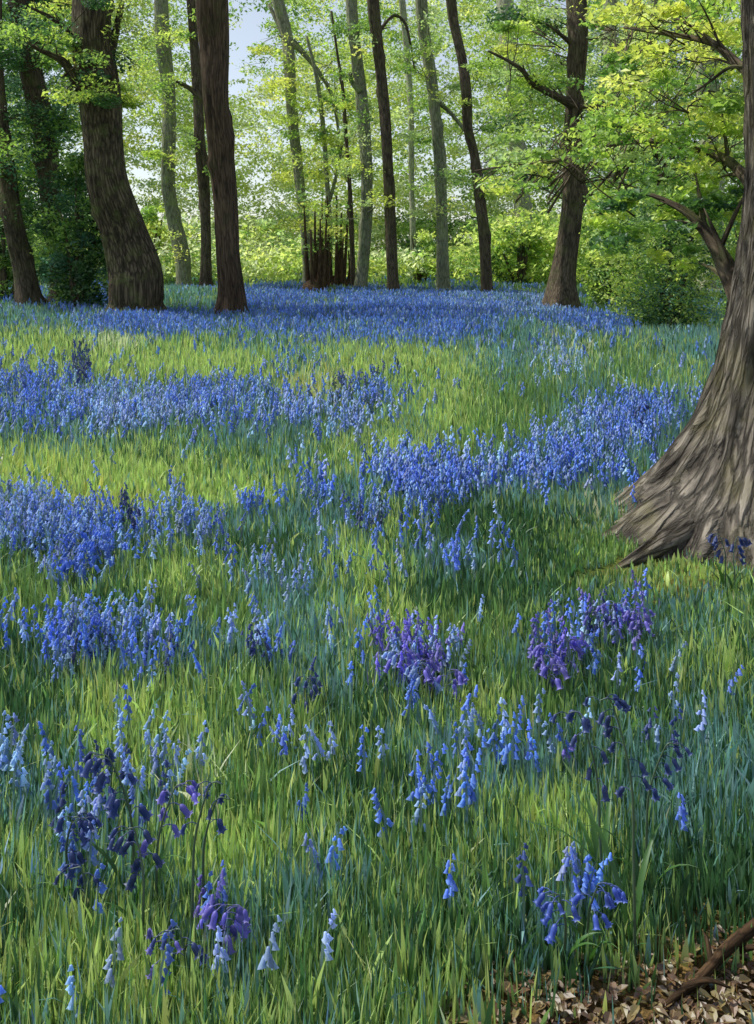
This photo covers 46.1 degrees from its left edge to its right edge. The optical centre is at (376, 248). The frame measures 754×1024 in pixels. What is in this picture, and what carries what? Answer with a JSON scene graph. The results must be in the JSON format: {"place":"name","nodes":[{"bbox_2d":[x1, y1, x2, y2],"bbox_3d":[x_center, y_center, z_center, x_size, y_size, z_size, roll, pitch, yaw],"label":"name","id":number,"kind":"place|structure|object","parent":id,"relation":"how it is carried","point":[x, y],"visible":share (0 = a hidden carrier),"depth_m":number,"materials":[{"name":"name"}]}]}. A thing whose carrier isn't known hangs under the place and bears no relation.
{"place":"outdoors","nodes":[
{"label":"outdoors","id":0,"kind":"place"},
{"bbox_2d":[2,0,741,250],"label":"sky","id":1,"kind":"structure","parent":0,"point":[249,33],"materials":[{"name":"white"}]},
{"bbox_2d":[0,258,753,1023],"bbox_3d":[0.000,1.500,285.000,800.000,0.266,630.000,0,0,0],"label":"ground","id":2,"kind":"structure","parent":0,"point":[680,974],"depth_m":1.83,"materials":[{"name":"brown soil"}]},
{"bbox_2d":[0,166,43,299],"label":"bush","id":3,"kind":"object","parent":2,"relation":"on","point":[6,274],"visible":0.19,"depth_m":23.85,"materials":[{"name":"green plant"}]},
{"bbox_2d":[22,533,41,550],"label":"bluebell","id":4,"kind":"object","parent":2,"relation":"on","point":[30,541],"visible":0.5,"depth_m":4.13,"materials":[{"name":"blue plant"}]},
{"bbox_2d":[0,0,65,306],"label":"tree","id":5,"kind":"object","parent":2,"relation":"on","point":[26,285],"visible":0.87,"depth_m":21.78,"materials":[{"name":"green plant"}]},
{"bbox_2d":[0,0,90,303],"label":"tree","id":6,"kind":"object","parent":2,"relation":"on","point":[31,91],"visible":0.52,"depth_m":22.74,"materials":[{"name":"green plant"}]},
{"bbox_2d":[46,559,76,586],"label":"bluebell","id":7,"kind":"object","parent":2,"relation":"on","point":[67,564],"visible":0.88,"depth_m":3.72,"materials":[{"name":"blue plant"}]},
{"bbox_2d":[31,812,103,900],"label":"bluebell","id":8,"kind":"object","parent":2,"relation":"on","point":[85,824],"visible":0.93,"depth_m":1.97,"materials":[{"name":"blue plant"}]},
{"bbox_2d":[29,149,107,306],"bbox_3d":[-7.151,-0.425,21.496,2.383,3.969,1.590,0,0,0],"label":"bush","id":9,"kind":"object","parent":2,"relation":"on","point":[79,277],"visible":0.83,"depth_m":21.29,"materials":[{"name":"green plant"}]},
{"bbox_2d":[58,556,80,589],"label":"bluebell","id":10,"kind":"object","parent":2,"relation":"on","point":[63,567],"visible":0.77,"depth_m":3.75,"materials":[{"name":"blue plant"}]},
{"bbox_2d":[60,542,88,581],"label":"bluebell","id":11,"kind":"object","parent":2,"relation":"on","point":[65,553],"visible":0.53,"depth_m":3.88,"materials":[{"name":"blue plant"}]},
{"bbox_2d":[53,863,104,936],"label":"bluebell","id":12,"kind":"object","parent":2,"relation":"on","point":[71,875],"visible":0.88,"depth_m":1.91,"materials":[{"name":"blue plant"}]},
{"bbox_2d":[63,531,94,560],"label":"bluebell","id":13,"kind":"object","parent":2,"relation":"on","point":[83,535],"visible":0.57,"depth_m":3.93,"materials":[{"name":"blue plant"}]},
{"bbox_2d":[69,360,91,393],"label":"bluebell","id":14,"kind":"object","parent":2,"relation":"on","point":[83,369],"visible":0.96,"depth_m":8.10,"materials":[{"name":"blue plant"}]},
{"bbox_2d":[75,562,101,589],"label":"bluebell","id":15,"kind":"object","parent":2,"relation":"on","point":[83,572],"visible":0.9,"depth_m":3.72,"materials":[{"name":"blue plant"}]},
{"bbox_2d":[18,0,167,313],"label":"tree","id":16,"kind":"object","parent":2,"relation":"on","point":[97,90],"visible":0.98,"depth_m":19.59,"materials":[{"name":"brown plant"}]},
{"bbox_2d":[82,539,117,574],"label":"bluebell","id":17,"kind":"object","parent":2,"relation":"on","point":[90,544],"visible":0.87,"depth_m":3.83,"materials":[{"name":"blue plant"}]},
{"bbox_2d":[88,529,116,563],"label":"bluebell","id":18,"kind":"object","parent":2,"relation":"on","point":[105,537],"visible":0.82,"depth_m":3.94,"materials":[{"name":"blue plant"}]},
{"bbox_2d":[105,540,128,575],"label":"bluebell","id":19,"kind":"object","parent":2,"relation":"on","point":[124,545],"visible":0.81,"depth_m":3.91,"materials":[{"name":"blue plant"}]},
{"bbox_2d":[71,747,184,903],"bbox_3d":[-0.562,1.300,1.947,0.187,0.391,0.319,0,0,-34],"label":"bluebell","id":20,"kind":"object","parent":2,"relation":"on","point":[111,805],"visible":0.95,"depth_m":1.97,"materials":[{"name":"blue plant"}]},
{"bbox_2d":[125,507,142,541],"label":"bluebell","id":21,"kind":"object","parent":2,"relation":"on","point":[133,520],"visible":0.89,"depth_m":4.27,"materials":[{"name":"blue plant"}]},
{"bbox_2d":[99,826,171,932],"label":"bluebell","id":22,"kind":"object","parent":2,"relation":"on","point":[135,867],"visible":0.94,"depth_m":1.87,"materials":[{"name":"blue plant"}]},
{"bbox_2d":[140,203,171,274],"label":"bush","id":23,"kind":"object","parent":2,"relation":"on","point":[150,216],"visible":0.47,"depth_m":37.91,"materials":[{"name":"green plant"}]},
{"bbox_2d":[116,0,205,285],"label":"tree","id":24,"kind":"object","parent":2,"relation":"on","point":[176,231],"visible":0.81,"depth_m":33.71,"materials":[{"name":"green plant"}]},
{"bbox_2d":[124,780,200,906],"bbox_3d":[-0.463,1.328,1.949,0.147,0.338,0.218,0,0,-34],"label":"bluebell","id":25,"kind":"object","parent":2,"relation":"on","point":[184,810],"visible":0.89,"depth_m":1.92,"materials":[{"name":"blue plant"}]},
{"bbox_2d":[145,928,195,995],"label":"bluebell","id":26,"kind":"object","parent":2,"relation":"on","point":[149,936],"visible":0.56,"depth_m":1.75,"materials":[{"name":"blue plant"}]},
{"bbox_2d":[148,925,211,978],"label":"bluebell","id":27,"kind":"object","parent":2,"relation":"on","point":[195,947],"visible":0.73,"depth_m":1.74,"materials":[{"name":"blue plant"}]},
{"bbox_2d":[161,0,213,287],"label":"tree","id":28,"kind":"object","parent":2,"relation":"on","point":[199,145],"visible":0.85,"depth_m":31.87,"materials":[{"name":"brown plant"}]},
{"bbox_2d":[178,781,224,931],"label":"bluebell","id":29,"kind":"object","parent":2,"relation":"on","point":[206,795],"visible":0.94,"depth_m":1.84,"materials":[{"name":"green plant"}]},
{"bbox_2d":[181,0,248,315],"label":"tree","id":30,"kind":"object","parent":2,"relation":"on","point":[212,17],"visible":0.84,"depth_m":19.77,"materials":[{"name":"brown plant"}]},
{"bbox_2d":[202,793,229,900],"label":"bluebell","id":31,"kind":"object","parent":2,"relation":"on","point":[222,828],"visible":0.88,"depth_m":1.89,"materials":[{"name":"green plant"}]},
{"bbox_2d":[200,904,251,956],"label":"bluebell","id":32,"kind":"object","parent":2,"relation":"on","point":[241,921],"visible":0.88,"depth_m":1.77,"materials":[{"name":"purple plant"}]},
{"bbox_2d":[291,676,321,712],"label":"bluebell","id":33,"kind":"object","parent":2,"relation":"on","point":[314,686],"visible":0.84,"depth_m":2.75,"materials":[{"name":"blue plant"}]},
{"bbox_2d":[234,0,387,283],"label":"tree","id":34,"kind":"object","parent":2,"relation":"on","point":[289,44],"visible":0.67,"depth_m":33.78,"materials":[{"name":"green plant"}]},
{"bbox_2d":[285,187,355,291],"bbox_3d":[-1.926,-0.208,29.953,2.504,3.784,2.061,0,0,0],"label":"coppice stool","id":35,"kind":"object","parent":2,"relation":"on","point":[316,277],"visible":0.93,"depth_m":29.72,"materials":[{"name":"green plant"}]},
{"bbox_2d":[299,36,354,263],"bbox_3d":[-1.790,-3.098,32.645,2.336,9.654,2.767,0,0,0],"label":"tree","id":36,"kind":"object","parent":2,"relation":"on","point":[326,170],"visible":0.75,"depth_m":32.80,"materials":[{"name":"green plant"}]},
{"bbox_2d":[302,196,360,286],"bbox_3d":[-1.483,-0.131,32.127,2.499,3.599,1.682,0,0,0],"label":"coppice stool","id":37,"kind":"object","parent":2,"relation":"on","point":[340,268],"visible":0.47,"depth_m":31.70,"materials":[{"name":"brown plant"}]},
{"bbox_2d":[321,11,360,285],"bbox_3d":[-1.080,-3.278,31.115,1.721,10.050,2.726,0,0,0],"label":"tree","id":38,"kind":"object","parent":2,"relation":"on","point":[344,105],"visible":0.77,"depth_m":30.91,"materials":[{"name":"brown plant"}]},
{"bbox_2d":[327,0,405,287],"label":"tree","id":39,"kind":"object","parent":2,"relation":"on","point":[358,80],"visible":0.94,"depth_m":29.84,"materials":[{"name":"green plant"}]},
{"bbox_2d":[0,0,742,284],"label":"woodland","id":40,"kind":"object","parent":2,"relation":"on","point":[263,258],"visible":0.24,"depth_m":52.46,"materials":[{"name":"green plant"}]},
{"bbox_2d":[0,267,743,1018],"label":"bluebell drift","id":41,"kind":"object","parent":2,"relation":"on","point":[430,305],"visible":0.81,"depth_m":4.93,"materials":[{"name":"blue plant"}]},
{"bbox_2d":[0,269,753,1023],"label":"grass","id":42,"kind":"structure","parent":2,"relation":"on","point":[408,945],"depth_m":2.73,"materials":[{"name":"green plant"}]},
{"bbox_2d":[367,0,430,290],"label":"tree","id":43,"kind":"object","parent":2,"relation":"on","point":[377,28],"visible":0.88,"depth_m":28.89,"materials":[{"name":"brown plant"}]},
{"bbox_2d":[381,650,419,690],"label":"bluebell","id":44,"kind":"object","parent":2,"relation":"on","point":[391,655],"visible":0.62,"depth_m":2.89,"materials":[{"name":"blue plant"}]},
{"bbox_2d":[381,649,422,686],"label":"bluebell","id":45,"kind":"object","parent":2,"relation":"on","point":[410,656],"visible":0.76,"depth_m":2.88,"materials":[{"name":"purple plant"}]},
{"bbox_2d":[377,0,453,273],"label":"tree","id":46,"kind":"object","parent":2,"relation":"on","point":[410,111],"visible":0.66,"depth_m":45.72,"materials":[{"name":"green plant"}]},
{"bbox_2d":[401,659,440,689],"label":"bluebell","id":47,"kind":"object","parent":2,"relation":"on","point":[427,673],"visible":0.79,"depth_m":2.84,"materials":[{"name":"purple plant"}]},
{"bbox_2d":[404,660,443,694],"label":"bluebell","id":48,"kind":"object","parent":2,"relation":"on","point":[415,669],"visible":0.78,"depth_m":2.83,"materials":[{"name":"blue plant"}]},
{"bbox_2d":[383,0,467,290],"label":"tree","id":49,"kind":"object","parent":2,"relation":"on","point":[433,107],"visible":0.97,"depth_m":29.78,"materials":[{"name":"green plant"}]},
{"bbox_2d":[398,229,452,281],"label":"bush","id":50,"kind":"object","parent":2,"relation":"on","point":[433,249],"visible":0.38,"depth_m":37.89,"materials":[{"name":"green plant"}]},
{"bbox_2d":[432,669,468,706],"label":"bluebell","id":51,"kind":"object","parent":2,"relation":"on","point":[460,679],"visible":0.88,"depth_m":2.81,"materials":[{"name":"purple plant"}]},
{"bbox_2d":[445,0,524,291],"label":"tree","id":52,"kind":"object","parent":2,"relation":"on","point":[484,231],"visible":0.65,"depth_m":27.86,"materials":[{"name":"green plant"}]},
{"bbox_2d":[471,0,566,278],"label":"tree","id":53,"kind":"object","parent":2,"relation":"on","point":[524,200],"visible":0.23,"depth_m":43.65,"materials":[{"name":"green plant"}]},
{"bbox_2d":[491,226,549,284],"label":"bush","id":54,"kind":"object","parent":2,"relation":"on","point":[508,269],"visible":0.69,"depth_m":35.76,"materials":[{"name":"green plant"}]},
{"bbox_2d":[527,654,560,687],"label":"bluebell","id":55,"kind":"object","parent":2,"relation":"on","point":[538,663],"visible":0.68,"depth_m":2.91,"materials":[{"name":"purple plant"}]},
{"bbox_2d":[529,643,572,676],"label":"bluebell","id":56,"kind":"object","parent":2,"relation":"on","point":[535,652],"visible":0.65,"depth_m":2.96,"materials":[{"name":"purple plant"}]},
{"bbox_2d":[539,664,568,703],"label":"bluebell","id":57,"kind":"object","parent":2,"relation":"on","point":[564,672],"visible":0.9,"depth_m":2.84,"materials":[{"name":"purple plant"}]},
{"bbox_2d":[533,886,599,975],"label":"bluebell","id":58,"kind":"object","parent":2,"relation":"on","point":[547,905],"visible":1,"depth_m":1.82,"materials":[{"name":"blue plant"}]},
{"bbox_2d":[554,636,588,684],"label":"bluebell","id":59,"kind":"object","parent":2,"relation":"on","point":[575,644],"visible":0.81,"depth_m":3.00,"materials":[{"name":"purple plant"}]},
{"bbox_2d":[460,0,684,308],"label":"tree","id":60,"kind":"object","parent":2,"relation":"on","point":[561,287],"visible":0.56,"depth_m":20.74,"materials":[{"name":"green plant"}]},
{"bbox_2d":[566,506,579,527],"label":"plant stalk","id":61,"kind":"object","parent":2,"relation":"on","point":[572,518],"visible":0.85,"depth_m":4.60,"materials":[{"name":"green plant"}]},
{"bbox_2d":[550,709,613,911],"bbox_3d":[0.505,1.283,2.091,0.134,0.458,0.224,0,0,29],"label":"bluebell","id":62,"kind":"object","parent":2,"relation":"on","point":[586,724],"visible":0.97,"depth_m":2.03,"materials":[{"name":"green plant"}]},
{"bbox_2d":[555,882,627,966],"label":"bluebell","id":63,"kind":"object","parent":2,"relation":"on","point":[619,894],"visible":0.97,"depth_m":1.83,"materials":[{"name":"blue plant"}]},
{"bbox_2d":[526,694,661,959],"bbox_3d":[0.477,1.234,1.951,0.315,0.549,0.210,0,0,12],"label":"bluebell","id":64,"kind":"object","parent":2,"relation":"on","point":[638,889],"visible":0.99,"depth_m":1.90,"materials":[{"name":"green plant"}]},
{"bbox_2d":[583,610,611,644],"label":"bluebell","id":65,"kind":"object","parent":2,"relation":"on","point":[606,619],"visible":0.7,"depth_m":3.19,"materials":[{"name":"blue plant"}]},
{"bbox_2d":[441,924,753,1023],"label":"leaf litter","id":66,"kind":"object","parent":2,"relation":"on","point":[700,1011],"visible":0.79,"depth_m":1.76,"materials":[{"name":"brown plant"}]},
{"bbox_2d":[587,940,623,980],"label":"plant stalk","id":67,"kind":"object","parent":2,"relation":"on","point":[592,968],"visible":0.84,"depth_m":1.82,"materials":[{"name":"green plant"}]},
{"bbox_2d":[596,602,629,638],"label":"bluebell","id":68,"kind":"object","parent":2,"relation":"on","point":[615,606],"visible":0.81,"depth_m":3.27,"materials":[{"name":"purple plant"}]},
{"bbox_2d":[473,0,753,576],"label":"tree","id":69,"kind":"object","parent":2,"relation":"on","point":[694,485],"visible":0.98,"depth_m":5.34,"materials":[{"name":"green plant"}]},
{"bbox_2d":[582,0,647,275],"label":"tree","id":70,"kind":"object","parent":2,"relation":"on","point":[614,2],"visible":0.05,"depth_m":33.89,"materials":[{"name":"green plant"}]},
{"bbox_2d":[576,176,657,305],"bbox_3d":[5.792,-0.137,22.039,2.268,3.358,1.528,0,0,0],"label":"bush","id":71,"kind":"object","parent":2,"relation":"on","point":[591,287],"visible":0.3,"depth_m":21.84,"materials":[{"name":"green plant"}]},
{"bbox_2d":[602,600,631,646],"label":"bluebell","id":72,"kind":"object","parent":2,"relation":"on","point":[613,613],"visible":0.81,"depth_m":3.27,"materials":[{"name":"purple plant"}]},
{"bbox_2d":[620,909,644,962],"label":"plant stalk","id":73,"kind":"object","parent":2,"relation":"on","point":[624,942],"visible":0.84,"depth_m":1.84,"materials":[{"name":"green plant"}]},
{"bbox_2d":[615,607,655,638],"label":"bluebell","id":74,"kind":"object","parent":2,"relation":"on","point":[643,609],"visible":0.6,"depth_m":3.25,"materials":[{"name":"purple plant"}]},
{"bbox_2d":[580,739,694,890],"bbox_3d":[0.592,1.318,2.038,0.267,0.386,0.104,0,0,9],"label":"bluebell","id":75,"kind":"object","parent":2,"relation":"on","point":[667,783],"visible":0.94,"depth_m":2.04,"materials":[{"name":"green plant"}]},
{"bbox_2d":[622,612,654,646],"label":"bluebell","id":76,"kind":"object","parent":2,"relation":"on","point":[647,622],"visible":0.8,"depth_m":3.20,"materials":[{"name":"purple plant"}]},
{"bbox_2d":[634,404,649,427],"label":"bluebell","id":77,"kind":"object","parent":2,"relation":"on","point":[638,409],"visible":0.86,"depth_m":6.60,"materials":[{"name":"blue plant"}]},
{"bbox_2d":[620,0,690,285],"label":"tree","id":78,"kind":"object","parent":2,"relation":"on","point":[666,61],"visible":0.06,"depth_m":32.79,"materials":[{"name":"green plant"}]},
{"bbox_2d":[580,141,739,330],"bbox_3d":[5.235,-0.200,16.020,3.112,3.548,2.000,0,0,0],"label":"bush","id":79,"kind":"object","parent":2,"relation":"on","point":[672,303],"visible":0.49,"depth_m":15.80,"materials":[{"name":"green plant"}]},
{"bbox_2d":[650,1,744,290],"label":"tree","id":80,"kind":"object","parent":2,"relation":"on","point":[712,87],"visible":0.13,"depth_m":29.74,"materials":[{"name":"green plant"}]},
{"bbox_2d":[647,918,753,1020],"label":"fallen branch","id":81,"kind":"object","parent":2,"relation":"on","point":[739,938],"visible":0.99,"depth_m":1.82,"materials":[{"name":"brown wood"}]},
{"bbox_2d":[706,533,738,587],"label":"bluebell","id":82,"kind":"object","parent":2,"relation":"on","point":[715,545],"visible":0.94,"depth_m":3.89,"materials":[{"name":"blue plant"}]},
{"bbox_2d":[710,200,738,319],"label":"bush","id":83,"kind":"object","parent":2,"relation":"on","point":[735,237],"visible":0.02,"depth_m":17.06,"materials":[{"name":"green plant"}]},
{"bbox_2d":[724,537,752,588],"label":"bluebell","id":84,"kind":"object","parent":2,"relation":"on","point":[747,543],"visible":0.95,"depth_m":3.86,"materials":[{"name":"blue plant"}]}
]}

